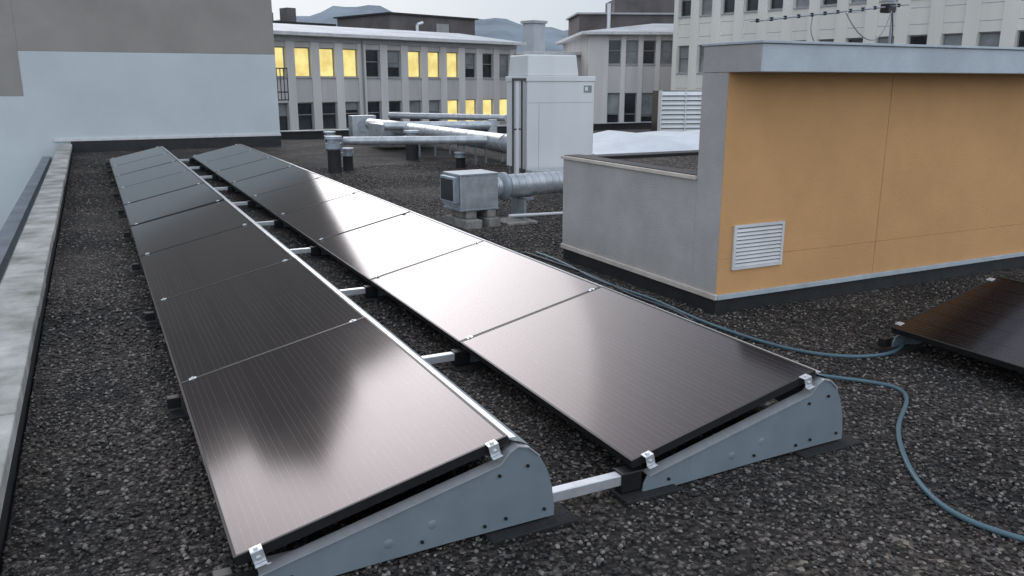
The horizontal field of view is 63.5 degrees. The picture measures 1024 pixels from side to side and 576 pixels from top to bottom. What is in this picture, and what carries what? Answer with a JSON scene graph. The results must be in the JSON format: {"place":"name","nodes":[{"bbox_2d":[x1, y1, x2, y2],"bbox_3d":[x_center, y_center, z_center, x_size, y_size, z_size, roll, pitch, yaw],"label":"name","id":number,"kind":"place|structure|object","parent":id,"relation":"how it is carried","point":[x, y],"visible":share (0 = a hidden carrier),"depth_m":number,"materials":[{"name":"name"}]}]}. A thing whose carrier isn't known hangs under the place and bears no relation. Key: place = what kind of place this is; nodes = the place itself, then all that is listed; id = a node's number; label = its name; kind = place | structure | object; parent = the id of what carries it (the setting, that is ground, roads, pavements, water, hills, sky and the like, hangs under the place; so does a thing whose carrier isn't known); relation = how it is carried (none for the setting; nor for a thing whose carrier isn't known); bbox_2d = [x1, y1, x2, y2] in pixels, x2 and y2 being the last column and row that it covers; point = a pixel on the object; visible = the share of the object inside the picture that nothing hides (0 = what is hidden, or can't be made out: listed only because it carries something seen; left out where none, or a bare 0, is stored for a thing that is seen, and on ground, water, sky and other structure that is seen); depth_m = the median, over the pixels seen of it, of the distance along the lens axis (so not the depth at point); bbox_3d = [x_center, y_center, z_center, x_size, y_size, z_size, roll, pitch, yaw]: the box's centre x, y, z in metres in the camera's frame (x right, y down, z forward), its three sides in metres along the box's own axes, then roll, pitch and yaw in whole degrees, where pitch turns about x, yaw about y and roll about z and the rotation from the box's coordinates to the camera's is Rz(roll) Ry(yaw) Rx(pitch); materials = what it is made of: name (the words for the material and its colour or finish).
{"place":"outdoors","nodes":[
{"label":"outdoors","id":0,"kind":"place"},
{"bbox_2d":[1,179,68,572],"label":"deck","id":1,"kind":"structure","parent":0,"point":[20,459],"depth_m":3.49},
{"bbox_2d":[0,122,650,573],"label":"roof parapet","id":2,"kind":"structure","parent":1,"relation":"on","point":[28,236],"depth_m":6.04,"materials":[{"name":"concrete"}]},
{"bbox_2d":[0,129,1023,575],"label":"gravel","id":3,"kind":"structure","parent":1,"relation":"on","point":[112,479],"depth_m":3.69,"materials":[{"name":"grey gravel"}]},
{"bbox_2d":[71,136,280,152],"bbox_3d":[-8.228,-3.583,20.595,4.870,0.277,0.036,-7,16,-26],"label":"base upstand","id":4,"kind":"object","parent":3,"relation":"on","point":[142,144],"visible":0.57,"depth_m":20.49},
{"bbox_2d":[53,133,280,141],"bbox_3d":[-8.378,-3.730,20.476,5.230,0.060,0.047,-7,16,-26],"label":"flashing","id":5,"kind":"object","parent":4,"relation":"on","point":[158,137],"visible":1,"depth_m":20.37,"materials":[{"name":"grey metal"}]},
{"bbox_2d":[323,131,335,142],"bbox_3d":[-4.445,-3.586,20.210,0.300,0.470,0.300,-7,16,-26],"label":"roof vent pipe","id":6,"kind":"object","parent":3,"relation":"on","point":[329,133],"visible":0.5,"depth_m":20.09,"materials":[{"name":"metal"}]},
{"bbox_2d":[324,136,341,172],"bbox_3d":[-3.251,-2.431,15.120,0.325,0.680,0.325,-7,16,-26],"label":"roof vent pipe","id":7,"kind":"object","parent":3,"relation":"on","point":[333,146],"visible":0.97,"depth_m":15.02,"materials":[{"name":"rubber"}]},
{"bbox_2d":[341,147,353,170],"bbox_3d":[-3.077,-2.403,15.505,0.250,0.440,0.250,-7,16,-26],"label":"roof vent pipe","id":8,"kind":"object","parent":3,"relation":"on","point":[347,154],"visible":0.89,"depth_m":15.43,"materials":[{"name":"rubber"}]},
{"bbox_2d":[348,115,375,136],"bbox_3d":[-4.266,-4.568,23.624,0.700,0.710,0.412,-7,16,-26],"label":"condenser unit","id":9,"kind":"object","parent":3,"relation":"on","point":[357,128],"visible":0.63,"depth_m":23.40,"materials":[{"name":"metal"}]},
{"bbox_2d":[106,146,641,575],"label":"solar panel row","id":10,"kind":"object","parent":3,"relation":"on","point":[314,401],"visible":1,"depth_m":3.48,"materials":[{"name":"black glass"}]},
{"bbox_2d":[403,130,419,160],"bbox_3d":[-2.135,-3.031,17.622,0.350,0.640,0.350,-7,16,-26],"label":"roof vent pipe","id":11,"kind":"object","parent":3,"relation":"on","point":[411,152],"visible":0.54,"depth_m":17.53,"materials":[{"name":"rubber"}]},
{"bbox_2d":[343,112,506,164],"bbox_3d":[-1.411,-3.328,18.409,4.135,0.816,10.324,-2,14,-6],"label":"rooftop ductwork","id":12,"kind":"object","parent":3,"relation":"on","point":[450,133],"visible":0.78,"depth_m":17.82,"materials":[{"name":"metal"}]},
{"bbox_2d":[454,152,466,167],"bbox_3d":[-0.998,-2.475,16.042,0.250,0.320,0.250,-7,16,-26],"label":"roof vent pipe","id":13,"kind":"object","parent":3,"relation":"on","point":[460,157],"visible":0.91,"depth_m":15.96,"materials":[{"name":"rubber"}]},
{"bbox_2d":[440,169,562,229],"bbox_3d":[0.430,-1.147,10.030,2.675,0.620,0.580,-8,16,-30],"label":"duct fan unit","id":14,"kind":"object","parent":3,"relation":"on","point":[469,198],"visible":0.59,"depth_m":9.50,"materials":[{"name":"metal"}]},
{"bbox_2d":[188,144,862,506],"bbox_3d":[-2.521,-1.100,10.324,1.284,0.388,15.840,-7,16,-26],"label":"solar panel row","id":15,"kind":"object","parent":3,"relation":"on","point":[631,382],"visible":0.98,"depth_m":4.41,"materials":[{"name":"black glass"}]},
{"bbox_2d":[505,54,595,173],"bbox_3d":[0.560,-2.649,13.153,1.425,2.030,1.115,-6,15,-23],"label":"air handling cabinet","id":16,"kind":"object","parent":3,"relation":"on","point":[550,106],"visible":0.72,"depth_m":12.89,"materials":[{"name":"metal"}]},
{"bbox_2d":[524,252,693,321],"bbox_3d":[0.778,-0.005,6.608,0.258,0.028,3.022,-5,15,-20],"label":"power cable","id":17,"kind":"object","parent":3,"relation":"on","point":[631,294],"visible":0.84,"depth_m":6.48,"materials":[{"name":"rubber"}]},
{"bbox_2d":[593,130,699,153],"bbox_3d":[4.409,-3.903,21.475,7.000,0.395,4.000,-7,16,-26],"label":"membrane covered rooflight","id":18,"kind":"object","parent":3,"relation":"on","point":[610,142],"visible":0.44,"depth_m":19.65,"materials":[{"name":"white plastic"}]},
{"bbox_2d":[610,154,697,158],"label":"wall back","id":19,"kind":"structure","parent":3,"relation":"on","point":[652,156],"depth_m":7.77,"materials":[{"name":"grey paint"}]},
{"bbox_2d":[691,73,728,294],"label":"tall wall","id":20,"kind":"structure","parent":3,"relation":"on","point":[710,166],"depth_m":5.77,"materials":[{"name":"grey paint"}]},
{"bbox_2d":[704,43,1023,73],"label":"roof slab","id":21,"kind":"structure","parent":20,"relation":"on","point":[792,58],"depth_m":5.69,"materials":[{"name":"paint"}]},
{"bbox_2d":[703,43,762,71],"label":"slab end","id":22,"kind":"structure","parent":21,"relation":"attached to","point":[738,58],"depth_m":5.42,"materials":[{"name":"grey paint"}]},
{"bbox_2d":[750,0,909,43],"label":"yagi antenna","id":23,"kind":"object","parent":21,"relation":"on","point":[890,8],"visible":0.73,"depth_m":7.76,"materials":[{"name":"metal"}]},
{"bbox_2d":[716,72,1023,294],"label":"orange wall","id":24,"kind":"structure","parent":20,"relation":"on","point":[804,154],"depth_m":6.28,"materials":[{"name":"orange paint"}]},
{"bbox_2d":[731,221,784,270],"bbox_3d":[1.761,-0.305,5.912,0.465,0.320,0.018,-7,16,-26],"label":"vent grille","id":25,"kind":"object","parent":24,"relation":"attached to","point":[755,245],"visible":1,"depth_m":5.91,"materials":[{"name":"silver metal"}]},
{"bbox_2d":[718,75,1023,271],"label":"render joints","id":26,"kind":"object","parent":24,"relation":"attached to","point":[880,199],"visible":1,"depth_m":6.37,"materials":[{"name":"brown paint"}]},
{"bbox_2d":[535,251,907,357],"bbox_3d":[1.115,0.012,6.332,0.689,0.129,3.760,-10,17,-36],"label":"power cable","id":27,"kind":"object","parent":3,"relation":"on","point":[901,346],"visible":0.94,"depth_m":5.31,"materials":[{"name":"blue rubber"}]},
{"bbox_2d":[561,40,1023,314],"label":"rooftop plant room","id":28,"kind":"object","parent":3,"relation":"on","point":[709,306],"visible":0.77,"depth_m":6.48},
{"bbox_2d":[562,159,696,285],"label":"wall side","id":29,"kind":"structure","parent":28,"relation":"on","point":[644,221],"depth_m":6.65,"materials":[{"name":"grey paint"}]},
{"bbox_2d":[561,243,717,300],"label":"trim side","id":30,"kind":"structure","parent":28,"relation":"attached to","point":[711,296],"depth_m":6.56,"materials":[{"name":"silver metal"}]},
{"bbox_2d":[717,252,1023,299],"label":"trim front","id":31,"kind":"structure","parent":28,"relation":"attached to","point":[840,280],"depth_m":6.46,"materials":[{"name":"silver metal"}]},
{"bbox_2d":[817,373,1023,541],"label":"power cable","id":32,"kind":"object","parent":3,"relation":"on","point":[941,504],"visible":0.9,"depth_m":3.45,"materials":[{"name":"rubber"}]},
{"bbox_2d":[868,276,1023,373],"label":"solar panel row","id":33,"kind":"object","parent":3,"relation":"on","point":[984,321],"visible":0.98,"depth_m":4.94,"materials":[{"name":"black glass"}]},
{"bbox_2d":[651,90,701,131],"bbox_3d":[5.484,-5.749,27.096,1.620,1.410,1.230,-2,14,-6],"label":"louvred cabinet","id":34,"kind":"object","parent":1,"relation":"on","point":[676,111],"visible":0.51,"depth_m":26.55,"materials":[{"name":"white metal"}]},
{"bbox_2d":[0,0,274,54],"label":"wall","id":35,"kind":"structure","parent":0,"point":[198,26],"depth_m":19.64,"materials":[{"name":"beige paint"}]},
{"bbox_2d":[273,23,516,41],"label":"roof","id":36,"kind":"structure","parent":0,"point":[334,29],"depth_m":46.16,"materials":[{"name":"metal"}]},
{"bbox_2d":[273,21,335,25],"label":"cap","id":37,"kind":"object","parent":36,"relation":"on","point":[306,23],"visible":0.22,"depth_m":57.62,"materials":[{"name":"black metal"}]},
{"bbox_2d":[272,7,295,21],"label":"chimneys","id":38,"kind":"object","parent":37,"relation":"on","point":[287,14],"visible":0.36,"depth_m":58.10,"materials":[{"name":"brick"}]},
{"bbox_2d":[337,14,474,35],"bbox_3d":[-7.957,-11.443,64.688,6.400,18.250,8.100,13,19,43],"label":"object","id":39,"kind":"object","parent":36,"relation":"on","point":[409,22],"visible":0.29,"depth_m":59.83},
{"bbox_2d":[436,24,448,32],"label":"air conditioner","id":40,"kind":"object","parent":39,"relation":"attached to","point":[444,28],"visible":0.64,"depth_m":60.99,"materials":[{"name":"grey metal"}]},
{"bbox_2d":[333,12,478,19],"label":"cap","id":41,"kind":"object","parent":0,"point":[404,14],"visible":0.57,"depth_m":59.88,"materials":[{"name":"black metal"}]},
{"bbox_2d":[274,5,567,51],"bbox_3d":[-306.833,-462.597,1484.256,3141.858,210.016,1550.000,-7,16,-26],"label":"hills","id":42,"kind":"structure","parent":0,"point":[501,28],"depth_m":2041.14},
{"bbox_2d":[271,0,610,30],"label":"sky","id":43,"kind":"structure","parent":0,"point":[556,12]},
{"bbox_2d":[520,20,547,51],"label":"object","id":44,"kind":"structure","parent":0,"point":[534,35],"depth_m":163.81,"materials":[{"name":"metal"}]},
{"bbox_2d":[617,155,697,170],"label":"gravel","id":45,"kind":"structure","parent":0,"point":[686,162],"depth_m":7.33,"materials":[{"name":"grey gravel"}]},
{"bbox_2d":[671,0,1023,90],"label":"white tower block","id":46,"kind":"structure","parent":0,"point":[987,23],"depth_m":36.65,"materials":[{"name":"paint"}]},
{"bbox_2d":[678,0,1023,72],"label":"window frames","id":47,"kind":"structure","parent":46,"relation":"in","point":[981,33],"depth_m":37.75,"materials":[{"name":"black metal"}]},
{"label":"ground","id":48,"kind":"structure","parent":0,"visible":0},
{"bbox_2d":[0,51,279,229],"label":"wall","id":49,"kind":"structure","parent":48,"relation":"on","point":[73,95],"depth_m":19.82,"materials":[{"name":"grey paint"}]},
{"bbox_2d":[0,51,23,95],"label":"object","id":50,"kind":"object","parent":49,"relation":"attached to","point":[10,80],"visible":1,"depth_m":18.70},
{"bbox_2d":[276,68,288,100],"bbox_3d":[-5.982,-5.308,21.541,0.300,0.830,0.030,-7,16,-26],"label":"balcony railing","id":51,"kind":"object","parent":49,"relation":"attached to","point":[284,92],"visible":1,"depth_m":21.55,"materials":[{"name":"black metal"}]},
{"bbox_2d":[361,39,365,114],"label":"downpipe","id":52,"kind":"object","parent":48,"relation":"on","point":[363,77],"visible":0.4,"depth_m":43.01,"materials":[{"name":"grey metal"}]},
{"bbox_2d":[515,51,580,75],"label":"link building","id":53,"kind":"structure","parent":48,"relation":"on","point":[577,54],"depth_m":50.73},
{"bbox_2d":[556,24,673,122],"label":"office wing","id":54,"kind":"structure","parent":48,"relation":"on","point":[629,68],"depth_m":48.59,"materials":[{"name":"beige paint"}]},
{"bbox_2d":[566,0,674,36],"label":"rooftop penthouse","id":55,"kind":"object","parent":54,"relation":"on","point":[620,13],"visible":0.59,"depth_m":61.43,"materials":[{"name":"metal"}]},
{"bbox_2d":[607,40,672,121],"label":"window frames","id":56,"kind":"structure","parent":54,"relation":"in","point":[609,40],"depth_m":48.51,"materials":[{"name":"grey metal"}]},
{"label":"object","id":57,"kind":"object","parent":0,"visible":0},
{"bbox_2d":[274,40,509,129],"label":"spandrels","id":58,"kind":"object","parent":57,"relation":"attached to","point":[305,90],"visible":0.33,"depth_m":44.18,"materials":[{"name":"grey paint"}]},
{"bbox_2d":[279,51,490,130],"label":"windows","id":59,"kind":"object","parent":58,"relation":"attached to","point":[305,121],"visible":0.23,"depth_m":43.47,"materials":[{"name":"black glass"}]},
{"bbox_2d":[275,48,506,120],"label":"glazing lit","id":60,"kind":"object","parent":58,"relation":"attached to","point":[302,64],"visible":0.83,"depth_m":42.89,"materials":[{"name":"yellow glass"}]},
{"bbox_2d":[274,46,507,130],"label":"window frames","id":61,"kind":"structure","parent":58,"relation":"attached to","point":[311,114],"depth_m":44.23,"materials":[{"name":"grey metal"}]},
{"bbox_2d":[278,51,506,114],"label":"glazing blind","id":62,"kind":"object","parent":61,"relation":"attached to","point":[392,56],"visible":0.16,"depth_m":46.26,"materials":[{"name":"fabric"}]},
{"bbox_2d":[277,77,506,122],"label":"sills","id":63,"kind":"structure","parent":58,"relation":"attached to","point":[397,78],"depth_m":44.86,"materials":[{"name":"metal"}]},
{"bbox_2d":[284,41,515,130],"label":"pilasters","id":64,"kind":"object","parent":58,"relation":"attached to","point":[292,103],"visible":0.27,"depth_m":44.24,"materials":[{"name":"grey concrete"}]},
{"bbox_2d":[273,30,526,45],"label":"eave","id":65,"kind":"object","parent":57,"relation":"on","point":[320,34],"visible":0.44,"depth_m":43.42,"materials":[{"name":"grey metal"}]},
{"bbox_2d":[274,35,516,49],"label":"soffit band","id":66,"kind":"object","parent":65,"relation":"attached to","point":[369,41],"visible":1,"depth_m":43.85,"materials":[{"name":"paint"}]}
]}

